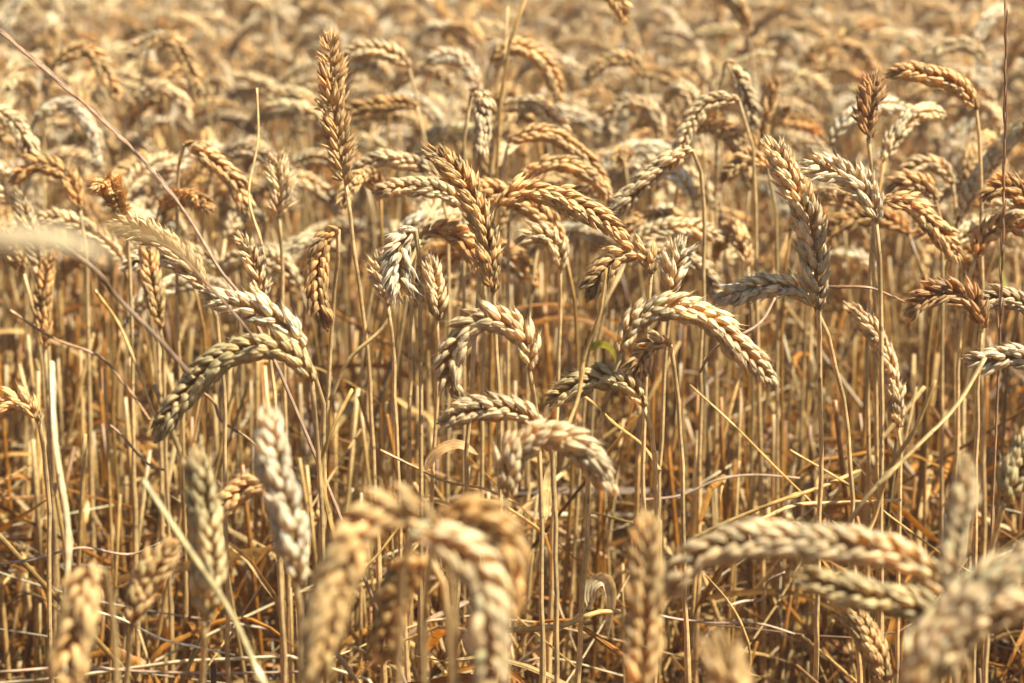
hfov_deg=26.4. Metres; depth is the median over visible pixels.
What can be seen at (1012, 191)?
wheat plant
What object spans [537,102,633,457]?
wheat plant
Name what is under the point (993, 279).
wheat plant
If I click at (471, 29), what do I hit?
wheat plant
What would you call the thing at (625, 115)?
wheat plant
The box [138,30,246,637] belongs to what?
wheat plant
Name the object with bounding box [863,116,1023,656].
wheat plant
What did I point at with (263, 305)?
wheat plant
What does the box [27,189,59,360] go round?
wheat plant
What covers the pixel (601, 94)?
wheat plant
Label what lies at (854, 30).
wheat plant
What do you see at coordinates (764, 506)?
straw
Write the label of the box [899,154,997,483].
wheat plant
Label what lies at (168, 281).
wheat plant
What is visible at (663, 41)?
wheat plant
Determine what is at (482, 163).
wheat plant
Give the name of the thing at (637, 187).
wheat plant
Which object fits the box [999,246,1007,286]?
dry leaf
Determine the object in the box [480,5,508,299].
straw
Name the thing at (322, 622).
wheat plant
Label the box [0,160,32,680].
wheat plant
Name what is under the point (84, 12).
wheat plant
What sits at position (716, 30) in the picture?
wheat plant
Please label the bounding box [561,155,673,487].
wheat plant
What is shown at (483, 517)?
wheat plant
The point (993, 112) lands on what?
wheat plant
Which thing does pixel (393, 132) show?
wheat plant
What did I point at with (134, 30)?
wheat plant
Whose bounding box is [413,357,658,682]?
wheat plant
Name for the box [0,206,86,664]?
wheat plant
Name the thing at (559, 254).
wheat plant
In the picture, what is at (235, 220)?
wheat plant
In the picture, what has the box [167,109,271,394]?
wheat plant
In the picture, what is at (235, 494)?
wheat plant
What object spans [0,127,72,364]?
wheat plant
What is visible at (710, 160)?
wheat plant
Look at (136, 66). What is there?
wheat plant
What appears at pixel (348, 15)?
wheat plant
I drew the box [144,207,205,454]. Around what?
wheat plant
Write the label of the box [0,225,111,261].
dry leaf
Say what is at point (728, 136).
wheat plant
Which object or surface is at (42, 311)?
wheat plant
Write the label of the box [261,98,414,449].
wheat plant
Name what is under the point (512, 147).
wheat plant
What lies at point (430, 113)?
wheat plant
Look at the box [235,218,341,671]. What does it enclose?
wheat plant
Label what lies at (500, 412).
wheat plant
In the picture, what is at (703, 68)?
wheat plant
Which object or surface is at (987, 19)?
wheat plant
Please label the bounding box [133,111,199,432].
wheat plant
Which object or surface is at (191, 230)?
wheat plant
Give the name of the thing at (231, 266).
wheat plant
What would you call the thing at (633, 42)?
wheat plant
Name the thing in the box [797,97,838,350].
wheat plant
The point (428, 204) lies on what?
wheat plant
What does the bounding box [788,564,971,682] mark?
wheat plant
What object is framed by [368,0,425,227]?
wheat plant
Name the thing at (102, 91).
wheat plant
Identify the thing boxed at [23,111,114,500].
wheat plant
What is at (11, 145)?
wheat plant
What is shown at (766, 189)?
wheat plant
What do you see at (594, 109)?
wheat plant
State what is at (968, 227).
wheat plant
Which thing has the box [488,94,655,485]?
wheat plant
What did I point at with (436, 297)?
wheat plant
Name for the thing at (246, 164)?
wheat plant
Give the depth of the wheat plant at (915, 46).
2.58 m
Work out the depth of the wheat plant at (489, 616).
0.69 m
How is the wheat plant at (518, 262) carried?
on the ground
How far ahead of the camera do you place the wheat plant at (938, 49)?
2.10 m
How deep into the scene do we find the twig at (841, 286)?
1.19 m
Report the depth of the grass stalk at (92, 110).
1.14 m
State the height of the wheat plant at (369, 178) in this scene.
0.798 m
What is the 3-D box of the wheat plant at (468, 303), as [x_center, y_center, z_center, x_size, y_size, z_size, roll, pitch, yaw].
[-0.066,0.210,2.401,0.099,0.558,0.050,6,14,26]
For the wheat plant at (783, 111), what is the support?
on the ground
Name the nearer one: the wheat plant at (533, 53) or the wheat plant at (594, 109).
the wheat plant at (533, 53)
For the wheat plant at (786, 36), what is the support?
on the ground
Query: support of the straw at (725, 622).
on the straw at (108, 518)
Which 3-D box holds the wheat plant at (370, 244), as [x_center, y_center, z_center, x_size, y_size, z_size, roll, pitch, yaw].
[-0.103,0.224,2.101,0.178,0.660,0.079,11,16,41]
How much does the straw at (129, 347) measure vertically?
0.093 m
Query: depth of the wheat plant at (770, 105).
1.72 m
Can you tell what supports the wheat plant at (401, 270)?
on the ground
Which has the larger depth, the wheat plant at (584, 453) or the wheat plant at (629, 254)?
the wheat plant at (629, 254)
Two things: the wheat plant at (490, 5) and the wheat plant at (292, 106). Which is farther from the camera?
the wheat plant at (490, 5)
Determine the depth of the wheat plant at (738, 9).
2.06 m
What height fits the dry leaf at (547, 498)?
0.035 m
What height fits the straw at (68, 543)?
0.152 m
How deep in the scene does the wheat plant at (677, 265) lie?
1.25 m
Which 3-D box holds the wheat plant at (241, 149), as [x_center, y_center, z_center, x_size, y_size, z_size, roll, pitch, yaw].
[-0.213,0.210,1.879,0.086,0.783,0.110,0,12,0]
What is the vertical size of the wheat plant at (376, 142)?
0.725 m
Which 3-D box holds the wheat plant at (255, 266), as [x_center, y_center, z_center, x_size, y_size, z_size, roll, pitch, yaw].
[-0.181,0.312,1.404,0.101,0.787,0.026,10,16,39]
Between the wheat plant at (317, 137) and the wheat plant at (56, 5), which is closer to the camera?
the wheat plant at (317, 137)
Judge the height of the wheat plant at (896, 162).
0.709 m
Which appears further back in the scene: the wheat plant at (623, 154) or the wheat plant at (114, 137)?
the wheat plant at (114, 137)
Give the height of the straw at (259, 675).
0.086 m
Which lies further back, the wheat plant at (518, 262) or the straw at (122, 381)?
the wheat plant at (518, 262)
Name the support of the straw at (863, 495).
on the straw at (108, 518)
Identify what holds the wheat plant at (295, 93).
on the ground
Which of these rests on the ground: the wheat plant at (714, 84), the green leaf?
the wheat plant at (714, 84)
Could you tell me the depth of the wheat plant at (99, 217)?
1.97 m
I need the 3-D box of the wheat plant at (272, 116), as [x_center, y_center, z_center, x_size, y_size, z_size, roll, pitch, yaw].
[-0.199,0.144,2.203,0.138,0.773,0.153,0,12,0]
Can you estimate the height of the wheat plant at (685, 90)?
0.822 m
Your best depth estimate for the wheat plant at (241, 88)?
2.53 m
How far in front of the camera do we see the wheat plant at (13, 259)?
1.53 m
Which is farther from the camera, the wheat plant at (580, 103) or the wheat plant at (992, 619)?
the wheat plant at (580, 103)
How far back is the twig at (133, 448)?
1.34 m
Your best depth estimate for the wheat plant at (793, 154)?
1.89 m
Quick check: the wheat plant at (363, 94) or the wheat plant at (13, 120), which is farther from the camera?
the wheat plant at (363, 94)
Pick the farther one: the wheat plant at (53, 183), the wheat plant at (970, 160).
the wheat plant at (53, 183)
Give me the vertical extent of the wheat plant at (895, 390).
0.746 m
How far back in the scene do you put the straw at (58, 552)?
1.30 m
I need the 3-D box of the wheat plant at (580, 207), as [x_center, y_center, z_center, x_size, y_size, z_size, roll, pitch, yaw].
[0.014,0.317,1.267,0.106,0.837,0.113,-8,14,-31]
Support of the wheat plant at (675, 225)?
on the ground
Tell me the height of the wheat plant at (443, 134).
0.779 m
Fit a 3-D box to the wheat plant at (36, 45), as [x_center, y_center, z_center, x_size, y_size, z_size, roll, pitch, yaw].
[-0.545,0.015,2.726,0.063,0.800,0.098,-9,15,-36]
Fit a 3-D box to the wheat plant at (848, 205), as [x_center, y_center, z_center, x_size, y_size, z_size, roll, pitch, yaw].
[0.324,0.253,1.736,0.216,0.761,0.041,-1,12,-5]
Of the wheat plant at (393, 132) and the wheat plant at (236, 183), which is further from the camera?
the wheat plant at (393, 132)
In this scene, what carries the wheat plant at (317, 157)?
on the ground
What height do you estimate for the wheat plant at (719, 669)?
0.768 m
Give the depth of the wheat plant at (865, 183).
1.14 m
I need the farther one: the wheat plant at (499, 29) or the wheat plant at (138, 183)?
the wheat plant at (499, 29)
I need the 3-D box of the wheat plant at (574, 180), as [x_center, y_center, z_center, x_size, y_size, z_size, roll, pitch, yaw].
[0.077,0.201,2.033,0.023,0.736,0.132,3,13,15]
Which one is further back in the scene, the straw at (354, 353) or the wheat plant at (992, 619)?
the straw at (354, 353)
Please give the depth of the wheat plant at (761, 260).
2.56 m
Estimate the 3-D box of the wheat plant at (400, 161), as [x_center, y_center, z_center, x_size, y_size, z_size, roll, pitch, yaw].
[-0.003,0.263,1.576,0.219,0.809,0.038,0,12,0]
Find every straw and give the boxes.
[0,38,1023,682]
[0,542,160,565]
[0,666,296,674]
[9,309,150,420]
[49,361,72,675]
[65,250,191,375]
[94,289,165,440]
[101,612,234,655]
[141,479,266,682]
[175,253,259,345]
[321,388,352,539]
[328,239,421,400]
[365,531,396,567]
[380,449,519,505]
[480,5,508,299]
[509,609,620,632]
[560,379,661,470]
[567,268,607,424]
[640,474,799,500]
[662,614,794,634]
[689,384,836,523]
[689,469,860,539]
[704,574,751,668]
[762,498,900,518]
[790,449,967,570]
[845,357,986,524]
[867,379,935,528]
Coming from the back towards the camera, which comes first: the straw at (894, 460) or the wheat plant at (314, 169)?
the wheat plant at (314, 169)
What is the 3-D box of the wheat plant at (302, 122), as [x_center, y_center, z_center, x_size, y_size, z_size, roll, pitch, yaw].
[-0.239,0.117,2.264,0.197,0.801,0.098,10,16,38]
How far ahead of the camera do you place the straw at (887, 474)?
1.05 m
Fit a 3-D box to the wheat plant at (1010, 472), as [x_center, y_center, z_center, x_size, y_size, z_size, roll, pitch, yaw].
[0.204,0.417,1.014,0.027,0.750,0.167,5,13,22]
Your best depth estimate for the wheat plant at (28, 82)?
1.97 m
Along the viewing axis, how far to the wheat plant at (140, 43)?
2.10 m
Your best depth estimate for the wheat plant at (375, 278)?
1.27 m
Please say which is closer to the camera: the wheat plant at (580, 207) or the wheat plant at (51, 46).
the wheat plant at (580, 207)
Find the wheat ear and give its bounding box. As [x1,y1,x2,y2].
[90,222,221,290]
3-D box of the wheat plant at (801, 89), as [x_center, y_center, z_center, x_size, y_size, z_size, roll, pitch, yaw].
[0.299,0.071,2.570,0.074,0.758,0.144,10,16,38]
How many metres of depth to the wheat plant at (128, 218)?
1.66 m
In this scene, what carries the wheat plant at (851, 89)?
on the ground
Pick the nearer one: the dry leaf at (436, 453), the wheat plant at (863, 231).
the dry leaf at (436, 453)
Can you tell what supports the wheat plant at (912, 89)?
on the ground
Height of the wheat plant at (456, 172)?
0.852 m
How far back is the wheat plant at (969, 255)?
1.63 m
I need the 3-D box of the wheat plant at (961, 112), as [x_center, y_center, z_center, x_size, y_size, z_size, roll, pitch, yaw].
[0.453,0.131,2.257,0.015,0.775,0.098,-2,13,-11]
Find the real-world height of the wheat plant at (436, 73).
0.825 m
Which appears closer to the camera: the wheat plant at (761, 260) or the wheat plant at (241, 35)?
the wheat plant at (761, 260)
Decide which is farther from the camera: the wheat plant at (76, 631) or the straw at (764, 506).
the straw at (764, 506)
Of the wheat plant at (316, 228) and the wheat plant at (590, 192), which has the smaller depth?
the wheat plant at (590, 192)
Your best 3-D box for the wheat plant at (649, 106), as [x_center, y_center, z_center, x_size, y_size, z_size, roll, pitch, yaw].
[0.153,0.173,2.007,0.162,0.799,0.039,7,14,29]
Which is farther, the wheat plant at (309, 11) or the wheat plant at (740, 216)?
the wheat plant at (309, 11)
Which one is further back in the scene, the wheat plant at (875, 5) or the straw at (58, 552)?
the wheat plant at (875, 5)
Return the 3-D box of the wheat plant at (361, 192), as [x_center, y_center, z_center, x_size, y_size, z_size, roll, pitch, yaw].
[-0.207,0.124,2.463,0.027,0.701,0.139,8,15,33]
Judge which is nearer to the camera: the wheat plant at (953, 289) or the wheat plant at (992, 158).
the wheat plant at (953, 289)
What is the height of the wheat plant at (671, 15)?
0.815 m
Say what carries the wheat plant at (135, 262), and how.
on the ground
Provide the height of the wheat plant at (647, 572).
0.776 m
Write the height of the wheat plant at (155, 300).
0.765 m
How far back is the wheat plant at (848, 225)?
1.63 m
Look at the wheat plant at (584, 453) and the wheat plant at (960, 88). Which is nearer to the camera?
the wheat plant at (584, 453)
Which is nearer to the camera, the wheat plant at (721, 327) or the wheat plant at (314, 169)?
the wheat plant at (721, 327)
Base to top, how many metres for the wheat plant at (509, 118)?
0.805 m
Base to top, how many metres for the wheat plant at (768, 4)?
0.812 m
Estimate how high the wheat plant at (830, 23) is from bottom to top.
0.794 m
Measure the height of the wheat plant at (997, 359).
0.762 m
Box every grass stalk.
[0,28,406,682]
[989,0,1007,544]
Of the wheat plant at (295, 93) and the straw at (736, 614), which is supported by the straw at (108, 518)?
the straw at (736, 614)
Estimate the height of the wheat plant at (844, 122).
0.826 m
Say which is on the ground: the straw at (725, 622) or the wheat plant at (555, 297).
the wheat plant at (555, 297)
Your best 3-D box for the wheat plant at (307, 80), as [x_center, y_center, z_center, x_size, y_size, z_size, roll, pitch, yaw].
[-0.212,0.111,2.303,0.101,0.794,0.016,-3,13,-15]
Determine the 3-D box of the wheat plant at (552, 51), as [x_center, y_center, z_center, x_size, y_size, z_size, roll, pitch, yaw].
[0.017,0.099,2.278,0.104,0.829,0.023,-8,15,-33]
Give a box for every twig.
[109,424,165,470]
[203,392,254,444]
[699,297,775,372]
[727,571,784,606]
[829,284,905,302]
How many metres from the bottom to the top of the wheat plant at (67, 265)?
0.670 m
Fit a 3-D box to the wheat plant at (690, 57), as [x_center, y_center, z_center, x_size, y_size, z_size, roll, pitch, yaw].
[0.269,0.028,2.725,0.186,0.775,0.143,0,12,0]
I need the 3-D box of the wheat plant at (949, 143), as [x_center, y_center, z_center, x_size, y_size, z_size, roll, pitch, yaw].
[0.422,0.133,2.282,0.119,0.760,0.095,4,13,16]
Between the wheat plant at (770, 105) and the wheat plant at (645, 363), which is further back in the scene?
the wheat plant at (770, 105)
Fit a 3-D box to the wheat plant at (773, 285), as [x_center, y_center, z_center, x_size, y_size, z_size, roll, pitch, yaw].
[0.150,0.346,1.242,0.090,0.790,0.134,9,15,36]
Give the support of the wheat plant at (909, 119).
on the ground
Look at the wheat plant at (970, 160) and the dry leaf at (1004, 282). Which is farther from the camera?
the wheat plant at (970, 160)
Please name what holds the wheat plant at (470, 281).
on the ground
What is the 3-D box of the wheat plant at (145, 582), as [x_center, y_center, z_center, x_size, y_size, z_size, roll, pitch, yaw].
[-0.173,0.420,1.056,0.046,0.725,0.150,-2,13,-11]
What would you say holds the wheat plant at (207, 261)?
on the ground
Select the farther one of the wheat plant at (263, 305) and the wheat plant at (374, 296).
the wheat plant at (374, 296)
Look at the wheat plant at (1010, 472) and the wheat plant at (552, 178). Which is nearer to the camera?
the wheat plant at (1010, 472)
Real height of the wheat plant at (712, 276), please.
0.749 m
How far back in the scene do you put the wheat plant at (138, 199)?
1.77 m
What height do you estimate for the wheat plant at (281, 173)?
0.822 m
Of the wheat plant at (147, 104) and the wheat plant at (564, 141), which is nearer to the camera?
the wheat plant at (564, 141)
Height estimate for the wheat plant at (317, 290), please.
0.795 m
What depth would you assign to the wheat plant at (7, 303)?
2.09 m
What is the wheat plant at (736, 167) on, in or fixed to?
on the ground
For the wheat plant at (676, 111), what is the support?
on the ground
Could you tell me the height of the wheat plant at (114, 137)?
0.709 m
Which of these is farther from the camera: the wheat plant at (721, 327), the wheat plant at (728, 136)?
the wheat plant at (728, 136)
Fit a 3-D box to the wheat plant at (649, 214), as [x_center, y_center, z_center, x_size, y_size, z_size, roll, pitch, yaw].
[0.212,0.256,1.773,0.260,0.740,0.104,0,12,0]
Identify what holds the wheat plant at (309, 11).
on the ground
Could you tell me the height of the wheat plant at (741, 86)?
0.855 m
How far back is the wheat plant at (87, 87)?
2.15 m
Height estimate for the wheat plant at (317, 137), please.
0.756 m
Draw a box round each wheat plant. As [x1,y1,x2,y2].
[0,0,23,308]
[0,53,65,385]
[0,67,153,631]
[0,79,193,471]
[0,104,41,164]
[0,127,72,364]
[0,135,56,346]
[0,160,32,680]
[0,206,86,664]
[0,250,57,682]
[0,251,238,624]
[0,285,33,527]
[0,382,53,682]
[1,72,79,495]
[3,151,97,682]
[12,186,71,598]
[13,63,79,335]
[21,144,105,410]
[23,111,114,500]
[24,96,109,673]
[26,32,99,299]
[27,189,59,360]
[32,132,161,411]
[34,176,61,355]
[36,206,179,608]
[38,5,123,141]
[39,22,122,498]
[39,562,119,682]
[42,39,149,661]
[46,0,73,299]
[49,129,126,319]
[53,83,116,350]
[53,250,104,500]
[58,159,208,478]
[80,200,179,665]
[82,194,154,528]
[85,168,139,681]
[97,37,117,166]
[99,208,150,505]
[102,150,288,648]
[105,131,189,454]
[106,211,230,682]
[107,68,231,411]
[110,150,177,552]
[111,274,227,665]
[112,184,203,491]
[115,186,259,600]
[117,244,209,682]
[121,24,193,323]
[121,99,172,340]
[122,56,172,233]
[123,30,230,441]
[124,532,185,682]
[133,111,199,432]
[134,240,243,638]
[135,241,175,682]
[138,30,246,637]
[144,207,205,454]
[147,326,328,682]
[149,139,223,593]
[151,62,223,630]
[155,185,232,682]
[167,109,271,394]
[169,11,238,271]
[174,96,348,274]
[175,140,385,663]
[177,443,232,682]
[182,46,226,143]
[189,0,284,299]
[195,13,259,177]
[196,280,326,682]
[199,126,216,394]
[200,140,298,590]
[209,217,369,622]
[213,244,323,559]
[217,204,267,665]
[217,474,286,682]
[218,81,303,386]
[222,167,385,550]
[226,17,270,239]
[228,169,347,647]
[228,228,281,682]
[231,37,438,672]
[231,71,311,469]
[234,206,494,678]
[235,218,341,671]
[238,73,368,514]
[241,139,287,419]
[243,126,359,386]
[247,398,311,682]
[248,100,349,378]
[252,45,309,362]
[253,230,369,662]
[254,85,351,450]
[259,147,351,646]
[260,146,299,682]
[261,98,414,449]
[263,72,350,234]
[266,59,319,308]
[272,141,523,620]
[280,84,387,410]
[287,27,342,266]
[290,473,458,682]
[293,0,344,229]
[298,90,447,396]
[299,225,417,569]
[301,148,375,381]
[308,23,386,682]
[316,132,474,437]
[322,103,444,442]
[329,3,369,340]
[330,190,441,630]
[344,93,429,627]
[346,58,400,470]
[347,210,473,682]
[348,125,415,241]
[350,111,446,340]
[350,148,620,669]
[353,149,368,309]
[358,551,451,682]
[359,139,508,682]
[362,127,461,382]
[362,245,522,682]
[363,228,425,314]
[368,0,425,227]
[371,172,486,579]
[372,272,476,619]
[373,85,497,673]
[375,225,424,681]
[376,46,481,460]
[386,59,457,406]
[395,520,519,682]
[397,238,511,666]
[399,119,515,482]
[402,220,621,478]
[402,285,781,682]
[405,215,490,675]
[411,169,439,551]
[411,217,570,682]
[413,249,529,682]
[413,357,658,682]
[421,485,541,682]
[422,20,482,296]
[423,287,475,326]
[428,297,545,682]
[430,238,539,506]
[436,387,558,682]
[439,18,490,96]
[441,256,562,543]
[448,177,578,678]
[451,0,633,562]
[452,104,546,500]
[455,166,630,623]
[456,0,517,300]
[458,105,538,522]
[459,0,574,341]
[460,17,525,383]
[476,92,519,445]
[480,35,594,333]
[480,171,572,520]
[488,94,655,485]
[490,412,622,679]
[494,38,565,95]
[497,122,610,602]
[500,54,580,388]
[502,34,610,311]
[506,151,614,682]
[512,112,751,536]
[513,289,586,432]
[514,2,589,288]
[514,230,658,682]
[517,215,723,669]
[523,101,616,354]
[525,183,599,662]
[536,3,634,331]
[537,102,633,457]
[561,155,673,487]
[563,238,724,682]
[566,87,632,671]
[569,176,600,682]
[571,98,647,305]
[576,138,672,426]
[581,93,659,403]
[583,48,655,517]
[594,85,633,458]
[594,165,727,506]
[594,243,754,608]
[598,93,731,461]
[607,144,680,551]
[607,145,726,682]
[608,108,680,544]
[617,266,656,440]
[618,504,671,682]
[619,329,690,682]
[622,206,937,577]
[623,21,646,219]
[624,62,696,403]
[627,26,705,215]
[628,153,811,591]
[633,137,756,678]
[640,37,709,174]
[641,272,760,678]
[654,96,696,472]
[655,5,778,245]
[655,50,744,213]
[656,229,702,530]
[662,77,797,462]
[663,514,959,682]
[671,91,953,682]
[673,76,697,476]
[684,54,710,391]
[688,204,779,439]
[689,23,791,422]
[689,190,966,682]
[693,620,752,682]
[694,205,713,436]
[696,49,775,576]
[703,20,837,342]
[708,128,811,373]
[708,266,862,682]
[710,215,831,664]
[713,0,753,430]
[713,59,797,624]
[718,75,782,600]
[718,143,918,681]
[722,186,850,680]
[725,176,789,223]
[729,0,802,316]
[733,219,789,445]
[744,103,792,658]
[745,101,947,668]
[749,0,850,290]
[752,149,808,624]
[753,69,832,398]
[757,132,833,680]
[758,253,828,412]
[759,96,917,447]
[761,13,889,340]
[762,28,806,269]
[774,36,875,412]
[776,111,828,381]
[778,84,828,371]
[788,94,910,682]
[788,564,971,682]
[792,208,1023,682]
[794,147,884,677]
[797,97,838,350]
[803,60,946,371]
[803,132,849,651]
[808,205,929,635]
[812,246,891,520]
[813,18,908,269]
[821,192,1015,626]
[823,228,884,500]
[826,92,856,139]
[828,150,886,651]
[835,608,891,682]
[838,205,926,542]
[842,300,906,682]
[845,84,882,391]
[847,153,925,655]
[849,65,937,649]
[856,0,886,269]
[860,82,954,474]
[861,28,935,176]
[862,148,907,313]
[863,30,918,297]
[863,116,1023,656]
[881,166,987,682]
[882,57,1023,673]
[895,542,1023,682]
[897,95,973,407]
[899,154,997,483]
[899,271,990,682]
[900,65,1023,369]
[903,114,985,417]
[908,225,1011,675]
[915,0,974,220]
[916,244,989,486]
[917,215,1012,682]
[920,34,996,478]
[928,128,998,566]
[928,452,984,682]
[931,133,955,373]
[932,586,1023,682]
[933,95,984,454]
[934,14,962,326]
[946,0,1002,273]
[950,2,1009,279]
[950,275,1016,679]
[952,68,1010,424]
[960,247,1016,431]
[960,340,1023,379]
[961,101,1008,522]
[965,281,1023,650]
[975,166,1023,209]
[982,426,1023,682]
[992,35,1023,324]
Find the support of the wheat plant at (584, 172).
on the ground
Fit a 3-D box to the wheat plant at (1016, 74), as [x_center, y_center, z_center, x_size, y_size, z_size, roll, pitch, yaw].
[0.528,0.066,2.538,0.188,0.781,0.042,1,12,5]
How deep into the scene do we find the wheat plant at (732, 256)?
1.90 m
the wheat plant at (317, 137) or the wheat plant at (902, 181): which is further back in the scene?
the wheat plant at (317, 137)
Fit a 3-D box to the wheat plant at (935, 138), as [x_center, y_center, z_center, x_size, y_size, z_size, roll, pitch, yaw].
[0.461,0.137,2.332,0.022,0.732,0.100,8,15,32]
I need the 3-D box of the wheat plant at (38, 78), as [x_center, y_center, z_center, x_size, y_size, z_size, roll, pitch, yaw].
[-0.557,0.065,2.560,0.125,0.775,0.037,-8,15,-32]
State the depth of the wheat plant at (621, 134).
2.33 m
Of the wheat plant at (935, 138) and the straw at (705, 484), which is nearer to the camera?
the straw at (705, 484)
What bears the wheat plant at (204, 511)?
on the ground
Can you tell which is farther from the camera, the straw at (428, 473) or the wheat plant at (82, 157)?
the wheat plant at (82, 157)
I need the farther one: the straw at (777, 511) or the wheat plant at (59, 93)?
the wheat plant at (59, 93)
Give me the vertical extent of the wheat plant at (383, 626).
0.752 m
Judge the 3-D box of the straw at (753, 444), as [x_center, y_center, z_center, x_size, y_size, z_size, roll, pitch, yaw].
[0.157,0.074,1.303,0.103,0.093,0.026,0,12,0]
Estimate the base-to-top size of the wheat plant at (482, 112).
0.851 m
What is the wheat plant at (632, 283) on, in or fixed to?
on the ground
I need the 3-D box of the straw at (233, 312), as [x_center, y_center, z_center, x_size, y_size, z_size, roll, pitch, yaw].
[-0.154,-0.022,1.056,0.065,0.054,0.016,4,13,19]
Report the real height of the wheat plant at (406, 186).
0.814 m
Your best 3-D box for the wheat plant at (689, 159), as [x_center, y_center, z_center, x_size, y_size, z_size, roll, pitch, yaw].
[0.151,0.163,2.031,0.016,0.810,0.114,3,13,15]
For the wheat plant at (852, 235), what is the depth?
1.95 m
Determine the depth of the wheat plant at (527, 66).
2.21 m
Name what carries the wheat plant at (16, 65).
on the ground
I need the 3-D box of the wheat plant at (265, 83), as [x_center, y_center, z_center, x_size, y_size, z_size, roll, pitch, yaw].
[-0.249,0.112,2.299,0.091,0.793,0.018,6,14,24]
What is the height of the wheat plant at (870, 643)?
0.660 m
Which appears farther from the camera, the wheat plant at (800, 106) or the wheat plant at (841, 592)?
the wheat plant at (800, 106)
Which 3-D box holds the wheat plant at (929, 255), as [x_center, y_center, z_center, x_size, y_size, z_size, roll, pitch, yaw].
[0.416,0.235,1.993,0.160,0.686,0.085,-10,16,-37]
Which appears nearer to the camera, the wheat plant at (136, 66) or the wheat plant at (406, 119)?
the wheat plant at (406, 119)
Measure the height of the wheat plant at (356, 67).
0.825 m
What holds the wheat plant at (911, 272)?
on the ground
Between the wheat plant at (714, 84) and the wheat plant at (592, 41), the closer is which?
the wheat plant at (714, 84)
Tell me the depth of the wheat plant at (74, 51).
1.90 m
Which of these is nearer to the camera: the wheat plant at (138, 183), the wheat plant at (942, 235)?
the wheat plant at (942, 235)
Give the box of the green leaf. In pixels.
[589,340,616,361]
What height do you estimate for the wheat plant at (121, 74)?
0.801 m
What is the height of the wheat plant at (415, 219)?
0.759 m
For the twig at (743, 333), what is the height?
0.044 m
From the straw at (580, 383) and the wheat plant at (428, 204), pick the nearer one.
the straw at (580, 383)
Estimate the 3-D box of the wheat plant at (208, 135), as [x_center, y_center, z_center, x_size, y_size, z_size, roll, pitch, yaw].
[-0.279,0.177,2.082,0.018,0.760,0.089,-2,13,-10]
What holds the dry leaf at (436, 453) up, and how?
attached to the wheat plant at (436, 297)
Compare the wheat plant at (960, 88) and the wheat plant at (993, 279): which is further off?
the wheat plant at (993, 279)
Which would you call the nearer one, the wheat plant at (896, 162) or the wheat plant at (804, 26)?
the wheat plant at (896, 162)
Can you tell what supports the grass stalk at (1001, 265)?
on the ground
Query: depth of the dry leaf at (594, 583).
1.30 m
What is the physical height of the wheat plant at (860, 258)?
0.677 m
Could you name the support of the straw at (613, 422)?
attached to the wheat plant at (629, 254)
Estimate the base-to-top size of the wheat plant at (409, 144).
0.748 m
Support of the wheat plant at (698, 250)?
on the ground
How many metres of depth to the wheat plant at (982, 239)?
1.36 m
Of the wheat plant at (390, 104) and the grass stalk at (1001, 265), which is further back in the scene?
the wheat plant at (390, 104)
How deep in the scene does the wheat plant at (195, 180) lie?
1.77 m
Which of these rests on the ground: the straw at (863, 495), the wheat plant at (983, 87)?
the wheat plant at (983, 87)
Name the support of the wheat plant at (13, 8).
on the ground
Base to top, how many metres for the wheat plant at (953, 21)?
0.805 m
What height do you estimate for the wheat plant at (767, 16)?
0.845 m
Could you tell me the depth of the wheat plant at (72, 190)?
1.55 m
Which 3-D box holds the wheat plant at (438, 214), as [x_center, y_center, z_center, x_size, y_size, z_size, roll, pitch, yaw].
[-0.100,0.283,1.593,0.236,0.763,0.020,-11,16,-40]
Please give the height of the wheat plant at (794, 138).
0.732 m
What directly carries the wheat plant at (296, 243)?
on the ground
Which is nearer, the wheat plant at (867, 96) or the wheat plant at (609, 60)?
the wheat plant at (867, 96)
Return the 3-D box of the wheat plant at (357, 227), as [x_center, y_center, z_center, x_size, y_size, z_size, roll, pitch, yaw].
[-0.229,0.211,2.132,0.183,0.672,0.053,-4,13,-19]
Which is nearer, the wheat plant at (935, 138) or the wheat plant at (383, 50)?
the wheat plant at (383, 50)
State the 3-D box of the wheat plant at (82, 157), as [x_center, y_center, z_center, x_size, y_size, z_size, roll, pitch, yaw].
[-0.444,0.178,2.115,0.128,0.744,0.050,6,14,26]
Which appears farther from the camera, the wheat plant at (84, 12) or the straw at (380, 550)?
the wheat plant at (84, 12)
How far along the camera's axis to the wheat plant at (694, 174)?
1.87 m
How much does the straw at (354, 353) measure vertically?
0.094 m
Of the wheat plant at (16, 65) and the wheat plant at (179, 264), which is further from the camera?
the wheat plant at (16, 65)
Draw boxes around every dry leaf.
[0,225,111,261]
[424,439,477,470]
[543,455,556,519]
[584,572,616,638]
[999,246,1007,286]
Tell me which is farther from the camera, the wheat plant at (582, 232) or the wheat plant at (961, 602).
the wheat plant at (582, 232)
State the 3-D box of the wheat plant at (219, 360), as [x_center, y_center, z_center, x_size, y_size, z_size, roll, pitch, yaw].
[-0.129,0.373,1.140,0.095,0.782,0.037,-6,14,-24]
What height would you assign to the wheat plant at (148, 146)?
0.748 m
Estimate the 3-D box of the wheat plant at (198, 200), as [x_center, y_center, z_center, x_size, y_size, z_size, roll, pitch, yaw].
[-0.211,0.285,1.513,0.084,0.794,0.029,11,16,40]

